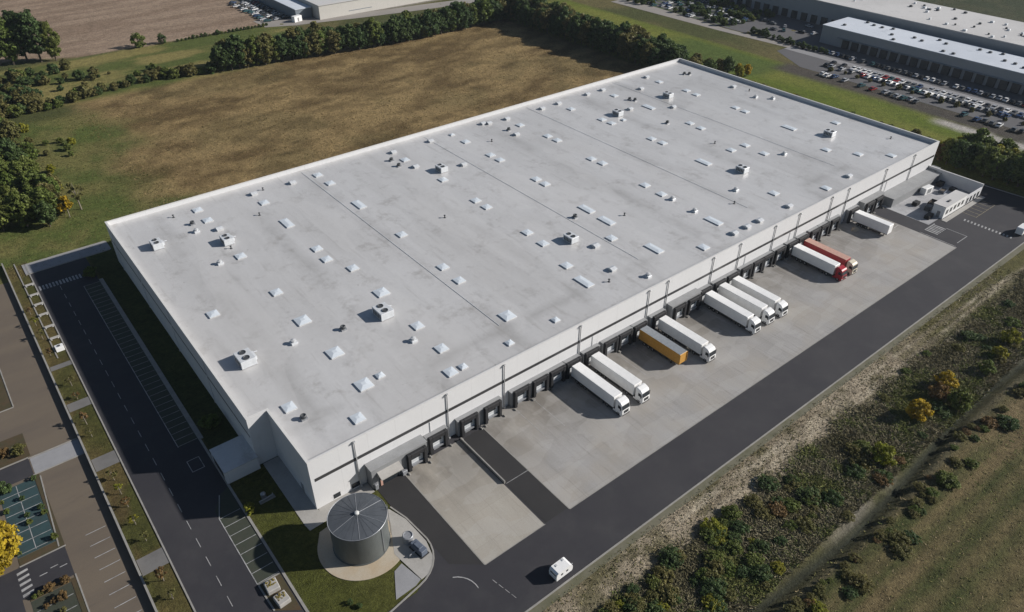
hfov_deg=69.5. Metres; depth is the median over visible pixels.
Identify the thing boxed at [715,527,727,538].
scrub bush
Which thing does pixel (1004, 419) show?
scrub bush
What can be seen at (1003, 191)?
kerb
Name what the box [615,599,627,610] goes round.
scrub bush
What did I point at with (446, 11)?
hedge tree
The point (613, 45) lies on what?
hedge tree
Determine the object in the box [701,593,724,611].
scrub bush
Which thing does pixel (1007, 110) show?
parked car
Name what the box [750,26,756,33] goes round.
lane shrub
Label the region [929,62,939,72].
dock door
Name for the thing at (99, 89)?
hedge bush
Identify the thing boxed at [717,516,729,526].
scrub bush
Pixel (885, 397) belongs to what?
scrub bush
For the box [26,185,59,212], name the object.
wood tree
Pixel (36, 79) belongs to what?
scrub bush
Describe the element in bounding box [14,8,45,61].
tall tree
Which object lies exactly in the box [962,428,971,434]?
fringe bush
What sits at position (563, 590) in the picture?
verge strip
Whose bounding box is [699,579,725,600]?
scrub bush
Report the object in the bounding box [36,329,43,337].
young tree
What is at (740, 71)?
autumn tree
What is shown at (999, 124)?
parked car
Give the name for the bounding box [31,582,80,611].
car park bays
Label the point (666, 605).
scrub bush
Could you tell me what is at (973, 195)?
court wall
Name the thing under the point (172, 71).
hedge bush
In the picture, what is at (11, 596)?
car park lane
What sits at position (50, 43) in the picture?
tall tree
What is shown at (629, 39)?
hedge tree
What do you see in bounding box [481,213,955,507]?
concrete yard
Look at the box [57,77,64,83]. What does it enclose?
scrub bush
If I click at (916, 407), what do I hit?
ditch bush
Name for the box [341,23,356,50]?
hedge tree
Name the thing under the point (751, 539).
scrub bush
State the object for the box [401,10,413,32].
hedge tree
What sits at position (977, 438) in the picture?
scrub bush
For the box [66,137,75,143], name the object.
wood bush
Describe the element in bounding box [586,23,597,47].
hedge tree
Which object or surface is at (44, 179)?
wood tree
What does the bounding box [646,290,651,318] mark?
lamp post
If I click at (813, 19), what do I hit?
dock door
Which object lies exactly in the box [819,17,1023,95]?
warehouse
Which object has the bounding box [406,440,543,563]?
concrete apron
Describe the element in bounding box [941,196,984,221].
pavement
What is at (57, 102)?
hedge bush
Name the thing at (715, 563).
scrub bush
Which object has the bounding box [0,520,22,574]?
autumn tree
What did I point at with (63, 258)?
footpath
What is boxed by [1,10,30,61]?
tall tree
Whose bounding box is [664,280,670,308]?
lamp post
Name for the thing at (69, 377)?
young tree
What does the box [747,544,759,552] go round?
scrub bush
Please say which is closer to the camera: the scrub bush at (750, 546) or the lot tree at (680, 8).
the scrub bush at (750, 546)
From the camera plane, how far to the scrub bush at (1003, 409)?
159.76 m
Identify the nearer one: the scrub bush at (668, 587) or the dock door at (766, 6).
the scrub bush at (668, 587)
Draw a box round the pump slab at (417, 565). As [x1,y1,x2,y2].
[387,509,432,578]
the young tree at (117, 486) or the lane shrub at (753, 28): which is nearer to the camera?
the young tree at (117, 486)
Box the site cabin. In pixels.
[291,14,301,22]
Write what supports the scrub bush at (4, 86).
on the ground at (94, 32)
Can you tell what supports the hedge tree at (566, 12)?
on the ground at (94, 32)
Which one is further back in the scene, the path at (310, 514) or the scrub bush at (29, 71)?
the scrub bush at (29, 71)
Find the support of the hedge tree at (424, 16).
on the ground at (94, 32)
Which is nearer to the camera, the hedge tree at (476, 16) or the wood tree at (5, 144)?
the wood tree at (5, 144)
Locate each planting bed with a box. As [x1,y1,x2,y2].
[0,376,301,611]
[632,0,766,26]
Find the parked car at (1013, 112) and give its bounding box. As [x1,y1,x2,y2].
[1009,110,1017,114]
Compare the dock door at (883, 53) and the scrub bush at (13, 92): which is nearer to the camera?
the scrub bush at (13, 92)
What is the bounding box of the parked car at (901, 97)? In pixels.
[898,95,907,99]
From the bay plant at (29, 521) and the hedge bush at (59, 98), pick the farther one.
the hedge bush at (59, 98)
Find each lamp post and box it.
[352,441,362,486]
[445,393,450,438]
[503,364,505,408]
[579,325,582,354]
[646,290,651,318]
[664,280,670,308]
[839,188,851,223]
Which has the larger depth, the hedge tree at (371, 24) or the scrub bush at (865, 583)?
the hedge tree at (371, 24)
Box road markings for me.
[3,219,1011,611]
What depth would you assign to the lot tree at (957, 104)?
308.63 m
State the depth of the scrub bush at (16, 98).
304.08 m
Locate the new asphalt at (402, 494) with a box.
[378,474,483,564]
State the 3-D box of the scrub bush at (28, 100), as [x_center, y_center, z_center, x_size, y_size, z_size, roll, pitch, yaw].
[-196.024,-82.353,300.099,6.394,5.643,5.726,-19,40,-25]
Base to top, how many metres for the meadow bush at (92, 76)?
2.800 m
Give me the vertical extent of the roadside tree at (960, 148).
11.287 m
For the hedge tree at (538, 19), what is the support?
on the ground at (94, 32)
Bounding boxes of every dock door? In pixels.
[745,0,751,6]
[754,1,760,9]
[763,3,769,10]
[772,5,778,13]
[781,8,787,15]
[790,10,797,18]
[800,12,807,20]
[810,15,816,23]
[820,17,827,24]
[841,40,849,48]
[850,42,858,51]
[859,45,868,53]
[869,47,877,56]
[878,49,887,58]
[888,52,897,61]
[898,54,907,63]
[909,57,918,66]
[919,60,928,69]
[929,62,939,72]
[940,65,950,74]
[951,68,961,77]
[962,71,972,80]
[974,74,984,83]
[985,77,996,86]
[997,80,1008,90]
[1009,83,1020,93]
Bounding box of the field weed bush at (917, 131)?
[911,128,921,134]
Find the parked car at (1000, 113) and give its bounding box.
[996,111,1004,115]
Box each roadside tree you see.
[935,143,945,160]
[939,138,958,163]
[948,139,976,168]
[959,132,971,141]
[962,141,985,170]
[969,128,993,146]
[972,145,1001,176]
[982,136,998,146]
[984,155,1009,179]
[996,138,1019,148]
[997,144,1007,154]
[997,148,1014,169]
[1002,159,1021,184]
[1008,155,1023,186]
[1009,152,1023,181]
[1011,148,1020,154]
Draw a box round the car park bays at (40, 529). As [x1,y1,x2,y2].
[0,478,55,558]
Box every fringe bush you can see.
[784,603,797,611]
[791,596,804,606]
[803,598,816,607]
[806,592,817,601]
[811,583,825,595]
[819,579,827,584]
[839,560,850,568]
[841,568,854,579]
[848,552,861,562]
[873,528,886,540]
[883,530,900,541]
[884,527,895,535]
[886,516,894,522]
[908,504,921,513]
[908,508,919,518]
[910,497,924,508]
[912,481,927,492]
[919,491,926,497]
[925,486,939,496]
[949,456,959,464]
[950,444,958,450]
[952,431,967,441]
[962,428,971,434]
[967,423,975,429]
[979,424,989,432]
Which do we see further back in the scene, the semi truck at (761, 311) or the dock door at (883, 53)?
the dock door at (883, 53)
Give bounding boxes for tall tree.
[0,16,21,64]
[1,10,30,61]
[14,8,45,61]
[37,21,61,60]
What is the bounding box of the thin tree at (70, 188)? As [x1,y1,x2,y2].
[65,182,83,209]
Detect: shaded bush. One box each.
[82,266,96,277]
[196,413,221,428]
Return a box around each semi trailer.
[638,326,687,364]
[852,210,894,235]
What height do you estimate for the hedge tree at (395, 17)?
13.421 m
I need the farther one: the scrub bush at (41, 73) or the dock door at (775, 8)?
the dock door at (775, 8)
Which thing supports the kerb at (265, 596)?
on the road at (600, 522)
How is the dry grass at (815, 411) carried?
on the ground at (94, 32)
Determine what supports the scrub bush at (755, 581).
on the ground at (94, 32)
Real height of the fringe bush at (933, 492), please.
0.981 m
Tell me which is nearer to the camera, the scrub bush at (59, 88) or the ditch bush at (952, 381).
the ditch bush at (952, 381)
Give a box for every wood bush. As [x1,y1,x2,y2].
[19,123,28,132]
[24,137,33,142]
[43,149,49,155]
[45,164,55,173]
[56,137,63,142]
[63,143,72,150]
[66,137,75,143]
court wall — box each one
[929,165,983,194]
[964,187,981,204]
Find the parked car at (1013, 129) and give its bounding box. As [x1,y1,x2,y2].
[1010,127,1018,131]
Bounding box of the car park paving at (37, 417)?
[0,282,154,611]
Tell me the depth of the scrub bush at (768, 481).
142.61 m
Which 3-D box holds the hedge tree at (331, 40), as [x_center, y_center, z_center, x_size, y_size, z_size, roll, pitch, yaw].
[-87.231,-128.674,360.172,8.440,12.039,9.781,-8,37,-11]
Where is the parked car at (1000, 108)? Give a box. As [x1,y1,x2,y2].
[995,106,1003,111]
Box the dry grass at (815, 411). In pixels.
[543,266,1021,611]
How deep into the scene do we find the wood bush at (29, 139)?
272.35 m
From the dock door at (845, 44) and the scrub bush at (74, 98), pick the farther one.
the dock door at (845, 44)
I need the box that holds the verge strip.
[528,244,1023,611]
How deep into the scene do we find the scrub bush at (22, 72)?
328.92 m
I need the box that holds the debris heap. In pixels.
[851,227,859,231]
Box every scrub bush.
[0,76,5,83]
[0,92,12,103]
[3,82,13,93]
[4,68,16,75]
[6,71,22,84]
[9,89,19,99]
[12,96,18,104]
[15,75,28,85]
[16,69,26,76]
[17,85,31,92]
[17,90,27,96]
[19,94,28,100]
[20,96,34,110]
[21,76,33,86]
[24,67,34,76]
[28,88,43,96]
[28,91,41,98]
[34,75,43,84]
[37,70,47,76]
[38,75,50,84]
[45,97,52,103]
[46,63,59,74]
[56,85,63,90]
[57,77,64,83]
[59,58,70,69]
[61,72,68,78]
[65,90,79,101]
[71,69,85,79]
[81,81,88,86]
[86,66,98,76]
[602,599,621,611]
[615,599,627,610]
[622,596,641,611]
[623,592,644,606]
[626,583,639,595]
[631,596,646,611]
[643,599,665,611]
[644,587,664,605]
[646,573,663,589]
[651,564,674,582]
[653,580,679,606]
[656,600,669,611]
[659,544,683,568]
[660,588,682,606]
[661,561,675,571]
[669,549,686,561]
[689,575,700,588]
[695,567,715,583]
[699,517,723,536]
[699,526,720,545]
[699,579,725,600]
[701,566,725,581]
[701,574,726,592]
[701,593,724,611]
[702,550,723,567]
[704,554,725,574]
[706,594,727,611]
[709,526,729,539]
[714,536,728,544]
[714,544,725,552]
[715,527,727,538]
[715,547,726,557]
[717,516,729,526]
[721,503,742,520]
[721,587,736,601]
[722,539,743,554]
[722,560,737,578]
[725,531,741,543]
[728,520,750,535]
[736,564,749,578]
[743,494,762,508]
[744,551,764,567]
[746,537,754,544]
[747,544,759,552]
[750,564,772,581]
[751,576,760,584]
[753,503,774,521]
[753,538,769,553]
[757,473,781,491]
[758,580,769,588]
[767,500,787,517]
[770,496,785,505]
[770,561,785,574]
[773,535,787,545]
[782,484,794,492]
[783,497,800,511]
[783,519,798,531]
[784,474,800,486]
[788,476,801,489]
[794,516,815,533]
[796,485,821,505]
[802,495,814,506]
[804,493,819,501]
[808,512,817,519]
[809,503,817,511]
[811,598,828,611]
[822,489,844,506]
[841,510,855,521]
[841,585,858,599]
[844,443,863,455]
[845,463,866,478]
[848,572,874,593]
[849,452,875,470]
[852,439,872,454]
[871,471,893,486]
[873,469,894,483]
[879,393,890,401]
[890,539,914,558]
[892,532,911,545]
[894,456,905,464]
[901,367,911,373]
[902,529,921,544]
[911,408,932,420]
[917,431,928,438]
[920,508,926,515]
[922,350,931,356]
[927,495,937,503]
[929,400,949,415]
[935,470,960,488]
[938,409,952,418]
[951,343,965,351]
[951,459,964,467]
[960,330,977,340]
[964,458,980,468]
[970,434,980,441]
[976,333,987,341]
[981,345,991,350]
[981,416,999,428]
[985,351,996,359]
[990,354,1006,363]
[995,414,1021,430]
[998,406,1009,412]
[1002,299,1015,307]
[1003,317,1021,327]
[1007,341,1019,348]
[1012,387,1023,396]
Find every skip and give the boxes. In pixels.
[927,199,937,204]
[935,180,944,186]
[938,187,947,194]
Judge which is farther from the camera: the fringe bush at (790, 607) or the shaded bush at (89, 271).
the shaded bush at (89, 271)
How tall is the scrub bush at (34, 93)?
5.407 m
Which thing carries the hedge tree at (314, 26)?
on the ground at (94, 32)
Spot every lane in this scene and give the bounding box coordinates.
[0,459,74,611]
[784,47,1023,112]
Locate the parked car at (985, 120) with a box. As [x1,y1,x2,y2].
[981,118,989,122]
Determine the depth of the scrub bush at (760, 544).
131.16 m
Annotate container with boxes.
[919,184,933,194]
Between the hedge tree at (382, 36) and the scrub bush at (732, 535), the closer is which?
the scrub bush at (732, 535)
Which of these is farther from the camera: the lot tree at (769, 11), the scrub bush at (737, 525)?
the lot tree at (769, 11)
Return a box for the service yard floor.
[882,183,969,224]
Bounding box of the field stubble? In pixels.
[73,24,626,205]
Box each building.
[257,0,312,18]
[298,0,428,19]
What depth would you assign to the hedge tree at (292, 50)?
350.19 m
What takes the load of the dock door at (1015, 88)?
in the warehouse at (985, 66)
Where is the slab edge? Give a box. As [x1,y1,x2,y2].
[405,247,956,564]
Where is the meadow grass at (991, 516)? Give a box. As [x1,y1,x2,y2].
[783,382,1023,611]
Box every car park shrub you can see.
[0,447,8,458]
[0,481,11,493]
[10,443,25,456]
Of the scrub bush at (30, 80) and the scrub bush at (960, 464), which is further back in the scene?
the scrub bush at (30, 80)
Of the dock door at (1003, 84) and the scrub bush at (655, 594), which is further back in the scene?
the dock door at (1003, 84)
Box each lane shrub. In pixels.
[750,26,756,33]
[760,28,768,35]
[764,31,771,37]
[784,36,791,42]
[800,41,807,47]
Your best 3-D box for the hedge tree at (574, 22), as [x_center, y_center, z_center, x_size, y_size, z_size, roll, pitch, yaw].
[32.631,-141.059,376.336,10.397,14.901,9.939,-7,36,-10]
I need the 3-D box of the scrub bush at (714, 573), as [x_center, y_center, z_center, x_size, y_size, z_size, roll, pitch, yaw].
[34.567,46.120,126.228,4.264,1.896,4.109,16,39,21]
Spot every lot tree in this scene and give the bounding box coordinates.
[678,5,683,11]
[689,4,695,10]
[697,5,704,9]
[699,9,706,15]
[709,0,716,5]
[710,16,717,22]
[718,0,724,5]
[719,18,728,25]
[723,0,729,5]
[728,10,736,16]
[729,18,736,24]
[737,12,743,18]
[749,15,756,20]
[765,9,772,17]
[938,97,944,102]
[953,101,960,106]
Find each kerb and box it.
[0,370,89,611]
[13,241,195,611]
[99,278,202,439]
[199,438,308,611]
[258,572,279,610]
[390,506,434,611]
[525,242,1023,611]
[983,185,1023,197]
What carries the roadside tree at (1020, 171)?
on the ground at (94, 32)
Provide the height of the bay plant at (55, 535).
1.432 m
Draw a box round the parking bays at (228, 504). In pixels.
[84,281,278,583]
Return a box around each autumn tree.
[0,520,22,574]
[57,196,72,216]
[735,65,744,76]
[744,64,752,75]
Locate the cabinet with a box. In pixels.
[54,343,64,351]
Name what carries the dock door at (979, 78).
in the warehouse at (985, 66)
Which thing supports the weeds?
on the ground at (94, 32)
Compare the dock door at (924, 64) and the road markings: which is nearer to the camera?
the road markings
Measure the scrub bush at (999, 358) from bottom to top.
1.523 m
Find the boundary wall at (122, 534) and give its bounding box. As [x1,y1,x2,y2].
[1,263,157,611]
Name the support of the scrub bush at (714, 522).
on the ground at (94, 32)
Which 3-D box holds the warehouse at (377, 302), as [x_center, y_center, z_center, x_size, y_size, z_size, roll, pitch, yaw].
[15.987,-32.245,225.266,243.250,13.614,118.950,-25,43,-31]
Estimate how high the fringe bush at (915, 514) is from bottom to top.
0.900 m
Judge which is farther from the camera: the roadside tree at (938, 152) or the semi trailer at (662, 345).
the roadside tree at (938, 152)
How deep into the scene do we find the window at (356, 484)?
141.71 m
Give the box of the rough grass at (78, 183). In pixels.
[0,107,164,276]
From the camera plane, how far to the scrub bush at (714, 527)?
133.75 m
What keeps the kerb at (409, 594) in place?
on the road at (600, 522)
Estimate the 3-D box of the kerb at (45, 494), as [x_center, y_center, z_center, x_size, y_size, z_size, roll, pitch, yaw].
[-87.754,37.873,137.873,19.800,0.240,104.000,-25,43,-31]
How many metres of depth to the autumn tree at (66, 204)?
225.01 m
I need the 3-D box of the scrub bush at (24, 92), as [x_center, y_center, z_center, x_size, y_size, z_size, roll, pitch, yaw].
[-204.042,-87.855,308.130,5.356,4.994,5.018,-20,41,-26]
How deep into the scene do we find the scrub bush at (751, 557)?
128.44 m
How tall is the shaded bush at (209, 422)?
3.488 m
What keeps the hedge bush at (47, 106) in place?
on the ground at (94, 32)
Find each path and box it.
[50,360,168,575]
[263,456,374,529]
[395,564,420,599]
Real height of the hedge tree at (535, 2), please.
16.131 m
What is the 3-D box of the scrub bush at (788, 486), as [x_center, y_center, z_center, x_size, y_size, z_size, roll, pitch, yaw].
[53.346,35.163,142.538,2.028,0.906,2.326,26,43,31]
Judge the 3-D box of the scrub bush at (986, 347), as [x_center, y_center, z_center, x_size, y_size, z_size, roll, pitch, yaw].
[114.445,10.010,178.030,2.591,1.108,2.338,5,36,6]
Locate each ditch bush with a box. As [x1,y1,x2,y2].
[871,441,896,465]
[905,398,933,421]
[928,381,950,399]
[934,370,959,390]
[947,388,972,412]
[977,359,996,375]
[991,346,1009,358]
[1000,327,1023,343]
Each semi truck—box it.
[571,362,630,415]
[590,352,649,403]
[658,315,715,362]
[704,290,761,333]
[718,282,774,324]
[731,276,787,316]
[791,244,847,280]
[803,238,857,274]
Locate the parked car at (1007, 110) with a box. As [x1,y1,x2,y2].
[1002,108,1010,112]
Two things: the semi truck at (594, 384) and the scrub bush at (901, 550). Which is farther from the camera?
the semi truck at (594, 384)
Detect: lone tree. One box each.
[130,32,146,47]
[157,33,166,43]
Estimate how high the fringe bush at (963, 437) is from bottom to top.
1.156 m
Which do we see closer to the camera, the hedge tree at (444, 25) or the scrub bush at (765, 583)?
the scrub bush at (765, 583)
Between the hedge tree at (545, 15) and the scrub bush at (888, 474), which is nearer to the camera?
the scrub bush at (888, 474)
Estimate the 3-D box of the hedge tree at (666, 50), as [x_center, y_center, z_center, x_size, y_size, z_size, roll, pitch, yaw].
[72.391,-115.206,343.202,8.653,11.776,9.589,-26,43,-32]
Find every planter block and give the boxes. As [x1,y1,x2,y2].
[263,577,280,595]
[273,590,290,608]
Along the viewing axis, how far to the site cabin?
409.10 m
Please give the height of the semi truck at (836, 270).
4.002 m
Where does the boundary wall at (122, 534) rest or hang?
on the ground at (94, 32)
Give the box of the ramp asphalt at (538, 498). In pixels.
[463,429,566,522]
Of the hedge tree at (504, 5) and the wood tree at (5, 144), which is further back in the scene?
the hedge tree at (504, 5)
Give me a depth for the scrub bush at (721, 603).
121.35 m
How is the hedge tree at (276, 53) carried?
on the ground at (94, 32)
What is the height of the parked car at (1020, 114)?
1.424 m
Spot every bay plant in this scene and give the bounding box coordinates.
[25,518,32,525]
[36,503,44,508]
[50,532,58,540]
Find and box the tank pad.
[317,520,399,580]
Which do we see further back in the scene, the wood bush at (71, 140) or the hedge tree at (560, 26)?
the hedge tree at (560, 26)
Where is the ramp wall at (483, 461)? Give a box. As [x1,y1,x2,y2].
[460,438,504,483]
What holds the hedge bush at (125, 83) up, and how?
on the ground at (94, 32)
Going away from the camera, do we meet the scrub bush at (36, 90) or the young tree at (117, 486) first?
the young tree at (117, 486)
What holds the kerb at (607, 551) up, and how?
on the road at (600, 522)
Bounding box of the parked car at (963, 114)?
[959,112,968,116]
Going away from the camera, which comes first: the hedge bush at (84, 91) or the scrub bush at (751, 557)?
the scrub bush at (751, 557)
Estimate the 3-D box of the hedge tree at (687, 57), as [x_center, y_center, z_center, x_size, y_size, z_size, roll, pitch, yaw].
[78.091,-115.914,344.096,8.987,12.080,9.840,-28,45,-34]
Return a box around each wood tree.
[0,118,20,142]
[0,137,18,160]
[0,161,11,173]
[0,171,16,188]
[0,185,20,199]
[0,198,11,230]
[3,144,27,162]
[3,190,36,226]
[9,160,31,178]
[10,178,23,192]
[17,155,40,176]
[19,141,39,159]
[19,169,39,190]
[21,184,34,195]
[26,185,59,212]
[32,199,57,226]
[35,173,60,193]
[35,182,59,194]
[46,172,62,189]
[54,193,72,214]
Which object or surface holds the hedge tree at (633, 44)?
on the ground at (94, 32)
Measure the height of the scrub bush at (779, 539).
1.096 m
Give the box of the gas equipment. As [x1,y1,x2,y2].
[259,491,275,503]
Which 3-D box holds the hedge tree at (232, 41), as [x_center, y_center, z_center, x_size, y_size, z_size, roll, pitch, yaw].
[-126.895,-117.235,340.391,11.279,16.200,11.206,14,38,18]
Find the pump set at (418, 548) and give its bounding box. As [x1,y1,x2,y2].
[402,531,429,558]
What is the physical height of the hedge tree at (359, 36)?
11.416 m
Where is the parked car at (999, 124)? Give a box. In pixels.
[995,122,1003,127]
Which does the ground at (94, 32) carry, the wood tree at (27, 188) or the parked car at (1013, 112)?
the wood tree at (27, 188)
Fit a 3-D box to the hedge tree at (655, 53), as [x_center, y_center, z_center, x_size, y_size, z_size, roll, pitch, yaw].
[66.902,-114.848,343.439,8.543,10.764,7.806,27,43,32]
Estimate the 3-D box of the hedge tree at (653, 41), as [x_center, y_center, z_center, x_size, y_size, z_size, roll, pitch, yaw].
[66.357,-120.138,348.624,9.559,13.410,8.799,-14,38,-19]
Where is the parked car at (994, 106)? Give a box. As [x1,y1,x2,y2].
[989,104,997,109]
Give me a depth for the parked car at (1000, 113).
300.95 m
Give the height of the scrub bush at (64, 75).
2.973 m
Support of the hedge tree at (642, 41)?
on the ground at (94, 32)
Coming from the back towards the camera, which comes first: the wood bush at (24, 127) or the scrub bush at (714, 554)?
the wood bush at (24, 127)
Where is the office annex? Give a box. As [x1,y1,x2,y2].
[931,190,968,218]
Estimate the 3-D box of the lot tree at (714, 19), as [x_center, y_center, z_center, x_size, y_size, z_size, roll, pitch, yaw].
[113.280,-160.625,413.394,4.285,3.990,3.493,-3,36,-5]
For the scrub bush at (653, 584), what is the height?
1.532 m
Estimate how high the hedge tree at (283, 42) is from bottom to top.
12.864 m
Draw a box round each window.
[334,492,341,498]
[352,481,359,489]
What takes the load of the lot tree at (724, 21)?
on the planting bed at (697, 14)
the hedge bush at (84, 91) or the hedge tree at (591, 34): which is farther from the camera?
the hedge tree at (591, 34)
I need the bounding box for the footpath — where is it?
[22,241,110,273]
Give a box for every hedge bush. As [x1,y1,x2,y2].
[0,102,12,117]
[6,104,22,117]
[16,103,27,113]
[27,103,38,112]
[31,98,44,110]
[43,102,52,109]
[52,99,63,107]
[54,95,65,104]
[75,85,92,98]
[88,87,98,95]
[93,86,102,94]
[96,82,107,90]
[108,82,118,89]
[121,79,130,86]
[125,74,136,84]
[137,77,143,82]
[142,73,150,82]
[149,69,160,79]
[159,67,169,78]
[167,67,179,77]
[175,65,183,75]
[183,62,196,76]
[198,66,206,73]
[204,61,217,73]
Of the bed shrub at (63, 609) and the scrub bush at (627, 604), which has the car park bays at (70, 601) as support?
the bed shrub at (63, 609)
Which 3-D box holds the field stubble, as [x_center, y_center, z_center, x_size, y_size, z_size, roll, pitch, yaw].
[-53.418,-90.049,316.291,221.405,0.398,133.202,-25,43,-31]
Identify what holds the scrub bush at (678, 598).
on the ground at (94, 32)
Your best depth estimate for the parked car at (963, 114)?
300.40 m
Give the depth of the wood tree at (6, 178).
235.51 m
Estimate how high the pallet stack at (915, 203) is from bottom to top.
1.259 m
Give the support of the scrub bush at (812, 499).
on the ground at (94, 32)
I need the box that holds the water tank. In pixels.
[327,492,391,565]
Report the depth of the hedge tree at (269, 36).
347.70 m
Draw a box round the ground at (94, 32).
[0,0,1023,611]
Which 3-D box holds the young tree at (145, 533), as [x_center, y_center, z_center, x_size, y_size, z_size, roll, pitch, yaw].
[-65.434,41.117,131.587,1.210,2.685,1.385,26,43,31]
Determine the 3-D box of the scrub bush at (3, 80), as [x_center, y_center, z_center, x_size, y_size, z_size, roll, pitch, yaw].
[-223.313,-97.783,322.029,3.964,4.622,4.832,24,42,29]
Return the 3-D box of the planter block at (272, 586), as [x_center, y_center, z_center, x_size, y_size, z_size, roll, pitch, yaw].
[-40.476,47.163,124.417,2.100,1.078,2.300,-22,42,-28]
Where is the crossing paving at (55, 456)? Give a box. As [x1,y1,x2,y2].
[30,439,83,472]
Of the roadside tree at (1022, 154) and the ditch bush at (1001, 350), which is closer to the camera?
the ditch bush at (1001, 350)
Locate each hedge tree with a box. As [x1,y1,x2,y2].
[209,47,220,63]
[211,44,230,71]
[214,38,228,66]
[219,43,237,70]
[225,34,247,68]
[238,44,253,67]
[245,35,265,65]
[254,35,273,64]
[260,32,272,57]
[268,38,281,62]
[273,34,290,60]
[285,27,300,54]
[286,38,299,59]
[291,26,306,53]
[293,35,309,58]
[300,35,314,57]
[304,29,315,51]
[307,21,321,31]
[307,32,327,55]
[314,30,328,54]
[320,26,329,51]
[325,29,341,53]
[334,30,347,51]
[335,25,347,48]
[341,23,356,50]
[352,22,359,27]
[352,27,366,49]
[357,24,372,48]
[363,17,383,46]
[373,27,385,45]
[382,24,394,43]
[385,19,400,43]
[388,14,400,21]
[395,21,409,42]
[397,14,407,21]
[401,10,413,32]
[402,20,415,41]
[410,16,422,38]
[419,12,437,37]
[419,18,431,37]
[423,8,433,23]
[429,12,442,35]
[437,13,447,34]
[439,6,456,32]
[445,8,459,31]
[450,0,469,29]
[459,6,474,28]
[468,3,480,26]
[473,6,484,25]
[476,0,493,24]
[485,0,499,22]
[493,1,503,21]
[495,0,507,20]
[503,1,510,18]
[513,0,531,24]
[520,5,529,25]
[531,0,547,7]
[536,2,543,8]
[536,7,544,31]
[538,8,553,33]
[550,1,559,9]
[550,16,562,36]
[554,3,568,19]
[556,6,571,17]
[557,15,567,38]
[562,13,576,40]
[566,15,582,42]
[576,19,585,43]
[577,21,592,46]
[580,14,591,21]
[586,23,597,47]
[588,26,603,49]
[590,16,601,27]
[591,23,610,51]
[598,19,613,25]
[601,24,616,53]
[609,31,623,55]
[616,32,628,58]
[617,24,629,31]
[619,21,630,28]
[620,33,636,59]
[624,26,637,38]
[627,39,640,62]
[630,24,645,34]
[631,38,647,64]
[637,32,650,39]
[639,42,656,66]
[645,37,660,62]
[647,47,664,65]
[654,42,666,60]
[657,33,669,42]
[659,45,676,62]
[662,38,674,48]
[666,45,686,60]
[678,44,689,59]
[689,57,700,63]
[690,53,703,63]
[703,59,717,69]
[714,58,724,69]
[723,56,735,72]
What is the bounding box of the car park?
[656,0,1023,129]
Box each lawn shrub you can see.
[347,598,352,604]
[356,602,362,608]
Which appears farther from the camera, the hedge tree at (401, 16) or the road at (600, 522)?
the hedge tree at (401, 16)
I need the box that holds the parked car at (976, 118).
[972,116,981,121]
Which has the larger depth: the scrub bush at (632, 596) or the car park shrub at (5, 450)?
the car park shrub at (5, 450)
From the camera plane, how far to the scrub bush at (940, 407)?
159.65 m
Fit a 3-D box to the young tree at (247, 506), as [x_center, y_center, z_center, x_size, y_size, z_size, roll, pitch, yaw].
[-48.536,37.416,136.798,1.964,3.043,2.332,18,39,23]
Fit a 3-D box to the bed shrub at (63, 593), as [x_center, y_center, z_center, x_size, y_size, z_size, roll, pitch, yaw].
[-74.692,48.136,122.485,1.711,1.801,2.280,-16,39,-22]
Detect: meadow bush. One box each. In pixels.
[89,74,95,79]
[133,69,141,75]
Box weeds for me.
[610,270,1023,611]
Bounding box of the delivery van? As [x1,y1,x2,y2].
[1015,223,1023,235]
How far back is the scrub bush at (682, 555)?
129.23 m
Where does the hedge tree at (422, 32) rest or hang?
on the ground at (94, 32)
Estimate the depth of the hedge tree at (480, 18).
401.28 m
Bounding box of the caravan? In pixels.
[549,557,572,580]
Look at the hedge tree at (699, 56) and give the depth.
343.05 m
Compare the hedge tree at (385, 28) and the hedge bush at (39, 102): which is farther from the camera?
the hedge tree at (385, 28)
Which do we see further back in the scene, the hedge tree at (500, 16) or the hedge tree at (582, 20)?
the hedge tree at (500, 16)
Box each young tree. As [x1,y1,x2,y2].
[29,317,38,325]
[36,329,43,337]
[63,375,74,385]
[79,412,88,423]
[85,427,93,436]
[105,470,117,479]
[113,483,122,493]
[120,496,130,506]
[127,514,138,524]
[139,530,148,540]
[154,566,167,580]
[167,588,174,598]
[243,502,254,515]
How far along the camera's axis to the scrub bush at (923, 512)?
137.57 m
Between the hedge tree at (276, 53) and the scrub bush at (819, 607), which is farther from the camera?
the hedge tree at (276, 53)
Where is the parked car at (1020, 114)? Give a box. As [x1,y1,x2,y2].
[1016,112,1023,117]
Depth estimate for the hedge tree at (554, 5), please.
393.95 m
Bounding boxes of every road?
[30,184,1023,611]
[254,0,792,46]
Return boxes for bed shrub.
[36,590,43,595]
[42,581,55,592]
[50,597,56,603]
[56,589,67,601]
[59,575,69,583]
[60,606,66,611]
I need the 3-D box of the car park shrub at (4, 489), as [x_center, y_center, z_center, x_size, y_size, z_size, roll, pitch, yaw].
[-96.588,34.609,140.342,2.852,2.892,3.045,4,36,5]
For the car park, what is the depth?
351.99 m
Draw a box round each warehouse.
[105,58,941,508]
[729,0,1023,56]
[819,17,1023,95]
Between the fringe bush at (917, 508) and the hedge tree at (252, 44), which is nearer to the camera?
the fringe bush at (917, 508)
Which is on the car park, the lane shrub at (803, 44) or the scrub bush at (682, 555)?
the lane shrub at (803, 44)
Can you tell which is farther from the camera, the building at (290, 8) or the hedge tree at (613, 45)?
the building at (290, 8)

